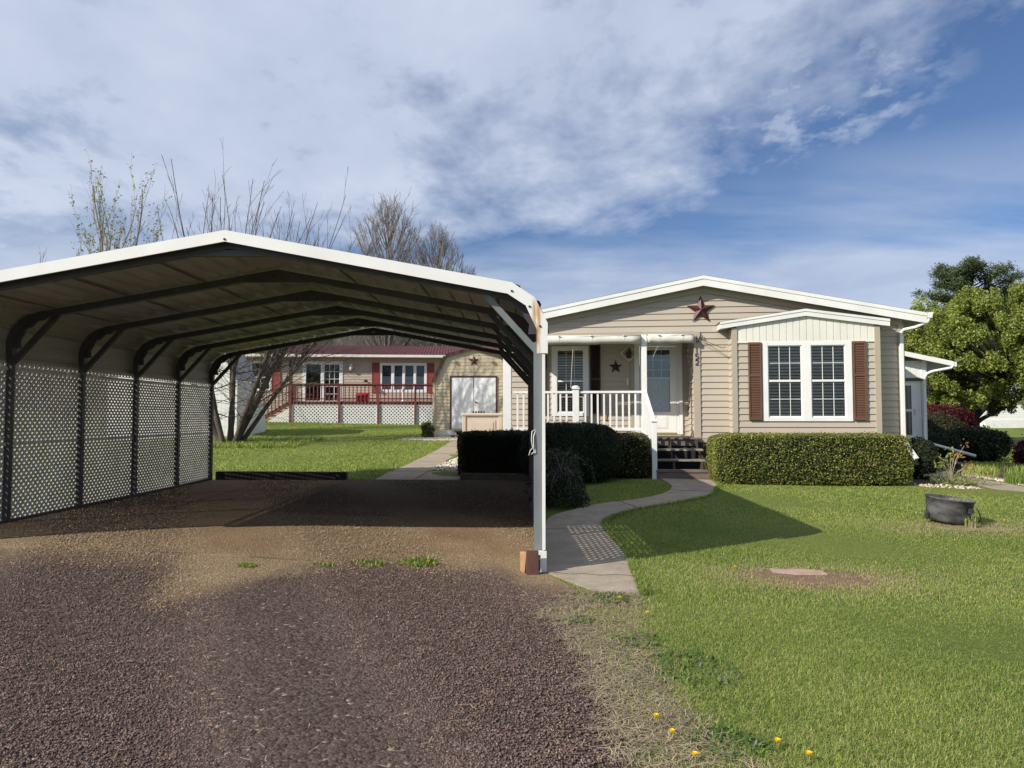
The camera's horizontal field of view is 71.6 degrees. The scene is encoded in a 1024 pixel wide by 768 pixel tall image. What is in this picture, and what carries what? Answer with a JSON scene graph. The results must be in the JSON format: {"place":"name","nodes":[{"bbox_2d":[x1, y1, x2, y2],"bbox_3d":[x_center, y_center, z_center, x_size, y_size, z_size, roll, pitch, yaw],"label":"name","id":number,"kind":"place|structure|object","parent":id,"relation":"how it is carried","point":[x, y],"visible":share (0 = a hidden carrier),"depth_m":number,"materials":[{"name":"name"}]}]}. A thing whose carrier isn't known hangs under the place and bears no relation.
{"place":"outdoors","nodes":[
{"label":"outdoors","id":0,"kind":"place"},
{"bbox_2d":[0,330,421,411],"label":"wooded hill","id":1,"kind":"structure","parent":0,"point":[87,382],"depth_m":93.64,"materials":[{"name":"brown plant"}]},
{"bbox_2d":[0,422,461,479],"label":"grass","id":2,"kind":"structure","parent":0,"point":[412,431],"depth_m":19.59,"materials":[{"name":"plant"}]},
{"bbox_2d":[159,434,323,448],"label":"grass","id":3,"kind":"structure","parent":0,"point":[289,441],"depth_m":21.73,"materials":[{"name":"plant"}]},
{"bbox_2d":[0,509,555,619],"bbox_3d":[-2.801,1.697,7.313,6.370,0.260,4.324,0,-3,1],"label":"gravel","id":4,"kind":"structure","parent":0,"point":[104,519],"depth_m":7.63,"materials":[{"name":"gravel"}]},
{"bbox_2d":[76,480,531,520],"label":"gravel","id":5,"kind":"structure","parent":0,"point":[305,490],"depth_m":11.08,"materials":[{"name":"gravel"}]},
{"bbox_2d":[0,480,647,767],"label":"driveway","id":6,"kind":"structure","parent":0,"point":[237,542],"depth_m":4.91,"materials":[{"name":"gravel"}]},
{"bbox_2d":[236,562,261,567],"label":"weed clump","id":7,"kind":"object","parent":6,"relation":"on","point":[246,564],"visible":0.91,"depth_m":6.55,"materials":[{"name":"green plant"}]},
{"bbox_2d":[0,230,548,571],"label":"carport","id":8,"kind":"object","parent":6,"relation":"on","point":[194,309],"visible":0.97,"depth_m":9.38,"materials":[{"name":"metal"}]},
{"bbox_2d":[529,429,535,454],"bbox_3d":[0.197,0.564,6.865,0.075,0.255,0.024,1,-3,-13],"label":"cord","id":9,"kind":"object","parent":8,"relation":"attached to","point":[533,442],"visible":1,"depth_m":6.86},
{"bbox_2d":[3,561,623,767],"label":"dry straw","id":10,"kind":"object","parent":6,"relation":"on","point":[317,679],"visible":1,"depth_m":3.99,"materials":[{"name":"plant"}]},
{"bbox_2d":[313,561,334,566],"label":"weed clump","id":11,"kind":"object","parent":6,"relation":"on","point":[322,563],"visible":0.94,"depth_m":6.78,"materials":[{"name":"green plant"}]},
{"bbox_2d":[350,557,387,567],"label":"weed clump","id":12,"kind":"object","parent":6,"relation":"on","point":[380,563],"visible":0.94,"depth_m":6.88,"materials":[{"name":"green plant"}]},
{"bbox_2d":[398,556,437,566],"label":"weed clump","id":13,"kind":"object","parent":6,"relation":"on","point":[424,562],"visible":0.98,"depth_m":7.04,"materials":[{"name":"green plant"}]},
{"bbox_2d":[520,551,525,572],"bbox_3d":[0.112,1.694,6.737,0.070,0.209,0.044,-1,-9,29],"label":"wood wedge","id":14,"kind":"object","parent":6,"relation":"on","point":[522,561],"visible":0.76,"depth_m":6.72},
{"bbox_2d":[526,550,538,574],"bbox_3d":[0.191,1.678,6.663,0.116,0.225,0.040,0,-10,-1],"label":"wood block","id":15,"kind":"object","parent":6,"relation":"on","point":[532,562],"depth_m":6.64,"materials":[{"name":"brown wood"}]},
{"bbox_2d":[393,441,457,470],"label":"shed path","id":16,"kind":"structure","parent":0,"point":[427,462],"depth_m":17.25,"materials":[{"name":"concrete"}]},
{"bbox_2d":[0,412,1023,767],"bbox_3d":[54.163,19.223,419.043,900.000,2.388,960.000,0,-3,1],"label":"ground","id":17,"kind":"structure","parent":0,"point":[844,542],"depth_m":7.57,"materials":[{"name":"plant"}]},
{"bbox_2d":[31,247,88,432],"bbox_3d":[-17.246,-1.658,27.326,3.574,7.262,5.281,-1,-3,25],"label":"bare tree","id":18,"kind":"object","parent":17,"relation":"on","point":[51,369],"depth_m":27.01,"materials":[{"name":"grey plant"}]},
{"bbox_2d":[68,149,171,436],"bbox_3d":[-14.278,-3.268,25.787,3.366,10.566,4.262,1,-3,-26],"label":"budding tree","id":19,"kind":"object","parent":17,"relation":"on","point":[100,221],"visible":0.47,"depth_m":25.52,"materials":[{"name":"green plant"}]},
{"bbox_2d":[106,353,255,439],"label":"white shed","id":20,"kind":"structure","parent":17,"relation":"on","point":[222,406],"depth_m":24.33,"materials":[{"name":"plastic"}]},
{"bbox_2d":[159,384,200,437],"bbox_3d":[-11.360,0.919,24.276,1.400,1.850,0.038,0,-3,1],"label":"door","id":21,"kind":"structure","parent":20,"relation":"in","point":[188,384],"depth_m":24.26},
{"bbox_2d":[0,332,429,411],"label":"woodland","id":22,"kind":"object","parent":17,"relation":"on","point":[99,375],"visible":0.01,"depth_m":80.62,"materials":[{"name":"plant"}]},
{"bbox_2d":[254,403,266,433],"bbox_3d":[-9.474,1.408,26.614,0.075,1.385,1.250,0,-3,1],"label":"white fence","id":23,"kind":"object","parent":17,"relation":"on","point":[259,427],"visible":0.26,"depth_m":26.73,"materials":[{"name":"plastic"}]},
{"bbox_2d":[131,140,428,443],"bbox_3d":[-7.458,-2.928,22.049,9.751,9.921,6.425,0,-3,-10],"label":"bare tree","id":24,"kind":"object","parent":17,"relation":"on","point":[251,405],"visible":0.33,"depth_m":22.05,"materials":[{"name":"grey plant"}]},
{"bbox_2d":[215,471,347,479],"bbox_3d":[-4.526,1.806,13.948,2.571,0.180,0.140,0,-3,1],"label":"landscape timber","id":25,"kind":"object","parent":17,"relation":"on","point":[269,475],"visible":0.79,"depth_m":13.88,"materials":[{"name":"wood"}]},
{"bbox_2d":[279,333,335,345],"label":"round bare tree","id":26,"kind":"object","parent":17,"relation":"on","point":[320,341],"visible":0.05,"depth_m":67.43,"materials":[{"name":"grey plant"}]},
{"bbox_2d":[321,327,370,345],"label":"round bare tree","id":27,"kind":"object","parent":17,"relation":"on","point":[346,339],"visible":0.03,"depth_m":70.00,"materials":[{"name":"grey plant"}]},
{"bbox_2d":[331,329,378,345],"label":"round bare tree","id":28,"kind":"object","parent":17,"relation":"on","point":[354,342],"visible":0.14,"depth_m":61.92,"materials":[{"name":"grey plant"}]},
{"bbox_2d":[238,345,498,424],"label":"neighbour house","id":29,"kind":"structure","parent":17,"relation":"on","point":[385,374],"depth_m":34.90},
{"bbox_2d":[250,361,271,390],"bbox_3d":[-12.316,-0.380,34.867,1.060,1.500,0.265,0,-3,-4],"label":"window","id":30,"kind":"structure","parent":29,"relation":"in","point":[258,366],"depth_m":34.97,"materials":[{"name":"white plastic"}]},
{"bbox_2d":[302,361,321,400],"bbox_3d":[-9.828,-0.077,35.046,0.950,2.070,0.265,0,-3,-4],"label":"sliding door","id":31,"kind":"structure","parent":29,"relation":"in","point":[311,374],"depth_m":35.16,"materials":[{"name":"glass"}]},
{"bbox_2d":[322,361,342,400],"bbox_3d":[-8.862,-0.073,35.121,0.989,2.070,0.265,0,-3,-4],"label":"sliding door","id":32,"kind":"structure","parent":29,"relation":"in","point":[336,372],"depth_m":35.18,"materials":[{"name":"glass"}]},
{"bbox_2d":[355,392,369,400],"bbox_3d":[-6.987,0.607,33.218,0.598,0.419,0.420,0,-3,1],"label":"red chair","id":33,"kind":"object","parent":29,"relation":"on","point":[366,395],"visible":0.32,"depth_m":33.03,"materials":[{"name":"plastic"}]},
{"bbox_2d":[380,363,426,392],"bbox_3d":[-5.411,-0.301,35.399,2.310,1.470,0.265,0,-3,-4],"label":"window","id":34,"kind":"structure","parent":29,"relation":"in","point":[390,373],"depth_m":35.35,"materials":[{"name":"glass"}]},
{"bbox_2d":[351,327,422,345],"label":"round bare tree","id":35,"kind":"object","parent":17,"relation":"on","point":[391,342],"visible":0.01,"depth_m":67.82,"materials":[{"name":"grey plant"}]},
{"bbox_2d":[345,192,433,345],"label":"round bare tree","id":36,"kind":"object","parent":17,"relation":"on","point":[387,340],"visible":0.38,"depth_m":60.10,"materials":[{"name":"grey plant"}]},
{"bbox_2d":[400,334,431,345],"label":"round bare tree","id":37,"kind":"object","parent":17,"relation":"on","point":[417,341],"visible":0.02,"depth_m":71.49,"materials":[{"name":"grey plant"}]},
{"bbox_2d":[374,471,460,480],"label":"path slab","id":38,"kind":"structure","parent":17,"relation":"on","point":[406,475],"depth_m":14.25,"materials":[{"name":"concrete"}]},
{"bbox_2d":[406,221,471,346],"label":"round bare tree","id":39,"kind":"object","parent":17,"relation":"on","point":[440,247],"visible":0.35,"depth_m":60.58,"materials":[{"name":"grey plant"}]},
{"bbox_2d":[428,457,457,470],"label":"white rocks","id":40,"kind":"object","parent":17,"relation":"on","point":[450,465],"visible":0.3,"depth_m":15.86,"materials":[{"name":"stone"}]},
{"bbox_2d":[440,265,485,346],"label":"round bare tree","id":41,"kind":"object","parent":17,"relation":"on","point":[470,274],"visible":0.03,"depth_m":61.98,"materials":[{"name":"grey plant"}]},
{"bbox_2d":[431,349,502,436],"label":"garden shed","id":42,"kind":"structure","parent":17,"relation":"on","point":[457,377],"depth_m":25.01,"materials":[{"name":"wood"}]},
{"bbox_2d":[451,378,472,427],"bbox_3d":[-1.747,0.664,25.001,0.760,1.785,0.047,0,-3,1],"label":"door","id":43,"kind":"structure","parent":42,"relation":"in","point":[462,388],"depth_m":24.99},
{"bbox_2d":[474,378,495,412],"bbox_3d":[-0.957,0.663,24.971,0.760,1.785,0.090,0,-3,1],"label":"door","id":44,"kind":"structure","parent":42,"relation":"in","point":[484,388],"depth_m":24.98,"materials":[{"name":"white metal"}]},
{"bbox_2d":[461,413,502,431],"bbox_3d":[-0.838,1.375,20.293,1.180,1.080,0.750,0,-3,1],"label":"deck box","id":45,"kind":"object","parent":17,"relation":"on","point":[482,421],"visible":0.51,"depth_m":19.95,"materials":[{"name":"beige plastic"}]},
{"bbox_2d":[456,428,525,474],"bbox_3d":[-0.201,1.408,14.605,1.882,1.003,1.111,0,-3,1],"label":"box hedge","id":46,"kind":"object","parent":17,"relation":"on","point":[487,451],"visible":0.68,"depth_m":14.17,"materials":[{"name":"green plant"}]},
{"bbox_2d":[523,445,597,509],"bbox_3d":[0.751,1.404,11.031,1.266,0.913,1.685,0,-3,1],"label":"weeping shrub","id":47,"kind":"object","parent":17,"relation":"on","point":[558,483],"visible":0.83,"depth_m":10.62,"materials":[{"name":"green plant"}]},
{"bbox_2d":[517,420,622,482],"bbox_3d":[1.135,1.321,13.845,2.085,1.231,1.650,0,-3,1],"label":"round shrub","id":48,"kind":"object","parent":17,"relation":"on","point":[598,444],"visible":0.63,"depth_m":13.25,"materials":[{"name":"green plant"}]},
{"bbox_2d":[565,615,598,625],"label":"weed clump","id":49,"kind":"object","parent":17,"relation":"on","point":[581,616],"visible":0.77,"depth_m":5.11,"materials":[{"name":"green plant"}]},
{"bbox_2d":[592,591,634,604],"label":"weed clump","id":50,"kind":"object","parent":17,"relation":"on","point":[612,598],"visible":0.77,"depth_m":5.75,"materials":[{"name":"green plant"}]},
{"bbox_2d":[608,431,651,477],"bbox_3d":[2.340,1.473,14.824,1.143,0.975,1.211,0,-3,7],"label":"box hedge","id":51,"kind":"object","parent":17,"relation":"on","point":[636,452],"visible":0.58,"depth_m":14.31,"materials":[{"name":"green plant"}]},
{"bbox_2d":[598,478,721,595],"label":"grass","id":52,"kind":"structure","parent":17,"relation":"on","point":[641,584],"depth_m":8.29,"materials":[{"name":"plant"}]},
{"bbox_2d":[639,647,740,689],"bbox_3d":[1.040,1.661,4.187,0.646,0.058,0.708,0,-3,1],"label":"weed clump","id":53,"kind":"object","parent":17,"relation":"on","point":[718,676],"visible":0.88,"depth_m":4.15,"materials":[{"name":"green plant"}]},
{"bbox_2d":[702,450,722,480],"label":"shrub","id":54,"kind":"object","parent":17,"relation":"on","point":[706,462],"visible":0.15,"depth_m":14.13,"materials":[{"name":"green plant"}]},
{"bbox_2d":[503,275,933,479],"bbox_3d":[4.815,0.127,20.862,9.160,4.425,13.520,0,-3,7],"label":"mobile home","id":55,"kind":"object","parent":17,"relation":"on","point":[784,360],"visible":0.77,"depth_m":15.27,"materials":[{"name":"plastic"}]},
{"bbox_2d":[551,346,588,415],"bbox_3d":[1.408,-0.066,17.139,0.889,1.675,0.265,0,-3,7],"label":"window","id":56,"kind":"structure","parent":55,"relation":"in","point":[562,363],"depth_m":17.08,"materials":[{"name":"glass"}]},
{"bbox_2d":[548,335,640,344],"bbox_3d":[1.393,-0.965,15.615,2.833,0.201,0.186,0,-3,7],"label":"rolled shade","id":57,"kind":"object","parent":55,"relation":"attached to","point":[596,339],"visible":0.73,"depth_m":15.52,"materials":[{"name":"fabric"}]},
{"bbox_2d":[610,361,620,371],"bbox_3d":[2.468,-0.425,16.879,0.315,0.300,0.050,0,-3,7],"label":"barn star","id":58,"kind":"object","parent":55,"relation":"attached to","point":[615,366],"visible":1,"depth_m":16.89,"materials":[{"name":"metal"}]},
{"bbox_2d":[621,345,636,360],"bbox_3d":[2.779,-0.732,16.850,0.394,0.394,0.075,0,-3,7],"label":"birdhouse ornament","id":59,"kind":"object","parent":55,"relation":"attached to","point":[628,353],"visible":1,"depth_m":16.82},
{"bbox_2d":[634,343,682,433],"bbox_3d":[3.467,0.096,16.839,1.110,2.182,0.235,0,-3,7],"label":"door","id":60,"kind":"structure","parent":55,"relation":"in","point":[664,371],"depth_m":16.81,"materials":[{"name":"white plastic"}]},
{"bbox_2d":[647,334,693,343],"bbox_3d":[3.434,-0.976,15.380,0.989,0.200,0.186,0,-3,7],"label":"rolled shade","id":61,"kind":"object","parent":55,"relation":"attached to","point":[671,338],"visible":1,"depth_m":15.33,"materials":[{"name":"fabric"}]},
{"bbox_2d":[688,296,714,321],"bbox_3d":[4.094,-1.640,15.368,0.609,0.579,0.085,0,-3,7],"label":"barn star","id":62,"kind":"object","parent":55,"relation":"attached to","point":[700,308],"visible":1,"depth_m":15.38,"materials":[{"name":"red metal"}]},
{"bbox_2d":[696,335,725,347],"bbox_3d":[4.255,-0.908,15.166,0.070,0.332,0.698,3,-4,-45],"label":"plant hanger","id":63,"kind":"object","parent":55,"relation":"attached to","point":[706,341],"visible":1,"depth_m":15.31,"materials":[{"name":"white metal"}]},
{"bbox_2d":[762,341,852,420],"bbox_3d":[6.148,-0.051,14.879,1.792,1.657,0.265,0,-3,7],"label":"window","id":64,"kind":"structure","parent":55,"relation":"in","point":[810,380],"depth_m":14.82,"materials":[{"name":"white plastic"}]},
{"bbox_2d":[531,518,1023,609],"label":"grass","id":65,"kind":"structure","parent":17,"relation":"on","point":[708,569],"depth_m":7.06,"materials":[{"name":"plant"}]},
{"bbox_2d":[924,494,980,524],"bbox_3d":[5.746,1.636,9.318,0.611,0.337,0.577,6,1,1],"label":"cauldron","id":66,"kind":"object","parent":65,"relation":"on","point":[947,509],"visible":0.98,"depth_m":9.12,"materials":[{"name":"metal"}]},
{"bbox_2d":[546,605,1023,767],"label":"grass","id":67,"kind":"structure","parent":17,"relation":"on","point":[744,621],"depth_m":3.88,"materials":[{"name":"plant"}]},
{"bbox_2d":[609,630,661,649],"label":"weed clump","id":68,"kind":"object","parent":67,"relation":"on","point":[639,640],"visible":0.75,"depth_m":4.67,"materials":[{"name":"green plant"}]},
{"bbox_2d":[530,588,784,767],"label":"dry straw","id":69,"kind":"object","parent":67,"relation":"on","point":[638,731],"visible":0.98,"depth_m":3.79,"materials":[{"name":"plant"}]},
{"bbox_2d":[682,720,782,762],"bbox_3d":[0.987,1.619,3.221,0.360,0.056,0.413,2,-3,-38],"label":"weed clump","id":70,"kind":"object","parent":67,"relation":"on","point":[726,727],"visible":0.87,"depth_m":3.22,"materials":[{"name":"green plant"}]},
{"bbox_2d":[805,750,812,763],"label":"dandelion","id":71,"kind":"object","parent":67,"relation":"on","point":[808,752],"visible":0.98,"depth_m":3.04,"materials":[{"name":"yellow plant"}]},
{"bbox_2d":[705,431,914,485],"bbox_3d":[5.759,1.438,13.864,3.801,1.059,1.094,0,-3,2],"label":"box hedge","id":72,"kind":"object","parent":17,"relation":"on","point":[827,458],"visible":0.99,"depth_m":13.45,"materials":[{"name":"green plant"}]},
{"bbox_2d":[724,567,912,590],"bbox_3d":[2.856,1.786,6.550,1.614,0.010,0.992,0,-3,1],"label":"bare patch","id":73,"kind":"object","parent":17,"relation":"on","point":[798,579],"visible":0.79,"depth_m":6.50,"materials":[{"name":"soil"}]},
{"bbox_2d":[770,568,827,575],"bbox_3d":[2.725,1.792,6.754,0.498,0.021,0.229,-3,-1,15],"label":"flat stone","id":74,"kind":"object","parent":73,"relation":"on","point":[801,571],"visible":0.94,"depth_m":6.74,"materials":[{"name":"stone"}]},
{"bbox_2d":[870,478,974,485],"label":"garden bed soil","id":75,"kind":"structure","parent":17,"relation":"on","point":[916,481],"depth_m":13.96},
{"bbox_2d":[905,436,939,479],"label":"dark shrub","id":76,"kind":"object","parent":75,"relation":"on","point":[925,450],"visible":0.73,"depth_m":14.56,"materials":[{"name":"green plant"}]},
{"bbox_2d":[934,439,976,477],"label":"withered plant","id":77,"kind":"object","parent":75,"relation":"on","point":[941,464],"visible":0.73,"depth_m":14.35,"materials":[{"name":"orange plant"}]},
{"bbox_2d":[915,468,1004,487],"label":"dry stems","id":78,"kind":"object","parent":75,"relation":"on","point":[959,481],"visible":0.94,"depth_m":13.53,"materials":[{"name":"beige plant"}]},
{"bbox_2d":[904,351,975,456],"bbox_3d":[10.436,0.429,20.799,3.039,3.084,5.732,0,-3,7],"label":"side room","id":79,"kind":"object","parent":17,"relation":"on","point":[917,366],"visible":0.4,"depth_m":18.60,"materials":[{"name":"white plastic"}]},
{"bbox_2d":[905,381,921,438],"bbox_3d":[10.299,0.734,18.721,0.860,1.620,0.280,0,-3,7],"label":"door","id":80,"kind":"structure","parent":79,"relation":"in","point":[915,386],"depth_m":18.60,"materials":[{"name":"white plastic"}]},
{"bbox_2d":[927,411,964,433],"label":"mound shrub","id":81,"kind":"object","parent":17,"relation":"on","point":[937,422],"visible":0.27,"depth_m":24.09,"materials":[{"name":"green plant"}]},
{"bbox_2d":[937,461,956,469],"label":"plant","id":82,"kind":"object","parent":17,"relation":"on","point":[942,468],"visible":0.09,"depth_m":17.55,"materials":[{"name":"green plant"}]},
{"bbox_2d":[928,428,966,460],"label":"mound shrub","id":83,"kind":"object","parent":17,"relation":"on","point":[946,439],"visible":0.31,"depth_m":19.81,"materials":[{"name":"green plant"}]},
{"bbox_2d":[913,483,981,488],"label":"white rocks","id":84,"kind":"object","parent":17,"relation":"on","point":[945,486],"visible":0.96,"depth_m":13.16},
{"bbox_2d":[904,303,997,413],"bbox_3d":[22.818,-0.589,37.862,5.564,7.628,4.106,0,-3,1],"label":"green tree","id":85,"kind":"object","parent":17,"relation":"on","point":[954,348],"depth_m":36.66,"materials":[{"name":"green plant"}]},
{"bbox_2d":[927,402,979,427],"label":"maroon shrub","id":86,"kind":"object","parent":17,"relation":"on","point":[965,417],"visible":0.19,"depth_m":30.99,"materials":[{"name":"red plant"}]},
{"bbox_2d":[904,285,1023,423],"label":"green tree","id":87,"kind":"object","parent":17,"relation":"on","point":[987,369],"visible":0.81,"depth_m":32.76,"materials":[{"name":"green plant"}]},
{"bbox_2d":[940,458,988,470],"bbox_3d":[11.482,2.140,18.597,0.220,0.260,6.298,-1,-3,19],"label":"stone edging","id":88,"kind":"object","parent":17,"relation":"on","point":[958,465],"visible":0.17,"depth_m":17.51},
{"bbox_2d":[909,254,1023,426],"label":"pine tree","id":89,"kind":"object","parent":17,"relation":"on","point":[955,279],"visible":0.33,"depth_m":58.95,"materials":[{"name":"green plant"}]},
{"bbox_2d":[938,470,1010,479],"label":"garden bed soil","id":90,"kind":"structure","parent":17,"relation":"on","point":[1001,474],"depth_m":16.21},
{"bbox_2d":[960,463,1000,476],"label":"grass clump","id":91,"kind":"object","parent":90,"relation":"on","point":[991,471],"visible":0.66,"depth_m":15.35,"materials":[{"name":"plant"}]},
{"bbox_2d":[980,462,1023,472],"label":"grass clump","id":92,"kind":"object","parent":90,"relation":"on","point":[1008,467],"visible":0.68,"depth_m":16.63,"materials":[{"name":"plant"}]},
{"bbox_2d":[1002,470,1023,484],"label":"grass clump","id":93,"kind":"object","parent":90,"relation":"on","point":[1013,478],"visible":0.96,"depth_m":13.73,"materials":[{"name":"plant"}]},
{"bbox_2d":[934,524,1021,530],"bbox_3d":[5.900,1.819,8.989,1.192,0.020,0.478,0,-3,1],"label":"bare patch","id":94,"kind":"object","parent":17,"relation":"on","point":[963,528],"visible":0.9,"depth_m":8.92,"materials":[{"name":"brown soil"}]},
{"bbox_2d":[963,514,978,527],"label":"weed clump","id":95,"kind":"object","parent":94,"relation":"on","point":[970,523],"visible":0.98,"depth_m":8.97,"materials":[{"name":"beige plant"}]},
{"bbox_2d":[942,424,1015,460],"bbox_3d":[13.585,1.737,20.818,2.073,1.168,1.673,0,-3,1],"label":"mound shrub","id":96,"kind":"object","parent":17,"relation":"on","point":[984,444],"visible":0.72,"depth_m":20.24,"materials":[{"name":"green plant"}]},
{"bbox_2d":[957,473,1023,485],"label":"white rocks","id":97,"kind":"object","parent":17,"relation":"on","point":[998,480],"visible":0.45,"depth_m":14.59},
{"bbox_2d":[981,396,1023,427],"bbox_3d":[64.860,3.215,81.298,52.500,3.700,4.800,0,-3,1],"label":"white trailer home","id":98,"kind":"object","parent":17,"relation":"on","point":[1006,419],"visible":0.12,"depth_m":79.31,"materials":[{"name":"plastic"}]},
{"bbox_2d":[1007,280,1023,376],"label":"green tree","id":99,"kind":"object","parent":17,"relation":"on","point":[1017,292],"visible":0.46,"depth_m":32.70,"materials":[{"name":"green plant"}]},
{"bbox_2d":[1010,434,1023,465],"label":"red maple shrub","id":100,"kind":"object","parent":17,"relation":"on","point":[1018,452],"visible":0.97,"depth_m":17.42,"materials":[{"name":"red plant"}]},
{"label":"rock bed soil","id":101,"kind":"structure","parent":17,"relation":"on","visible":0},
{"bbox_2d":[395,436,457,440],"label":"white rocks","id":102,"kind":"object","parent":101,"relation":"on","point":[446,438],"visible":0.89,"depth_m":23.87,"materials":[{"name":"stone"}]},
{"bbox_2d":[419,421,435,436],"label":"shrub","id":103,"kind":"object","parent":101,"relation":"on","point":[427,429],"visible":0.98,"depth_m":24.55,"materials":[{"name":"green plant"}]},
{"bbox_2d":[0,0,1023,392],"label":"sky","id":104,"kind":"structure","parent":0,"point":[572,150],"materials":[{"name":"blue"}]},
{"bbox_2d":[545,478,716,595],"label":"front path","id":105,"kind":"structure","parent":0,"point":[578,540],"depth_m":8.01,"materials":[{"name":"concrete"}]},
{"bbox_2d":[416,453,710,575],"bbox_3d":[0.295,1.825,14.123,4.739,0.575,14.827,1,-3,-19],"label":"path joint","id":106,"kind":"object","parent":105,"relation":"on","point":[555,572],"visible":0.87,"depth_m":12.21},
{"bbox_2d":[579,478,1023,520],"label":"grass","id":107,"kind":"structure","parent":0,"point":[891,494],"depth_m":11.13,"materials":[{"name":"plant"}]},
{"bbox_2d":[936,471,1023,491],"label":"side path","id":108,"kind":"structure","parent":0,"point":[1006,486],"depth_m":13.39,"materials":[{"name":"concrete"}]},
{"bbox_2d":[940,447,1023,471],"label":"grass","id":109,"kind":"structure","parent":0,"point":[976,462],"depth_m":19.80,"materials":[{"name":"plant"}]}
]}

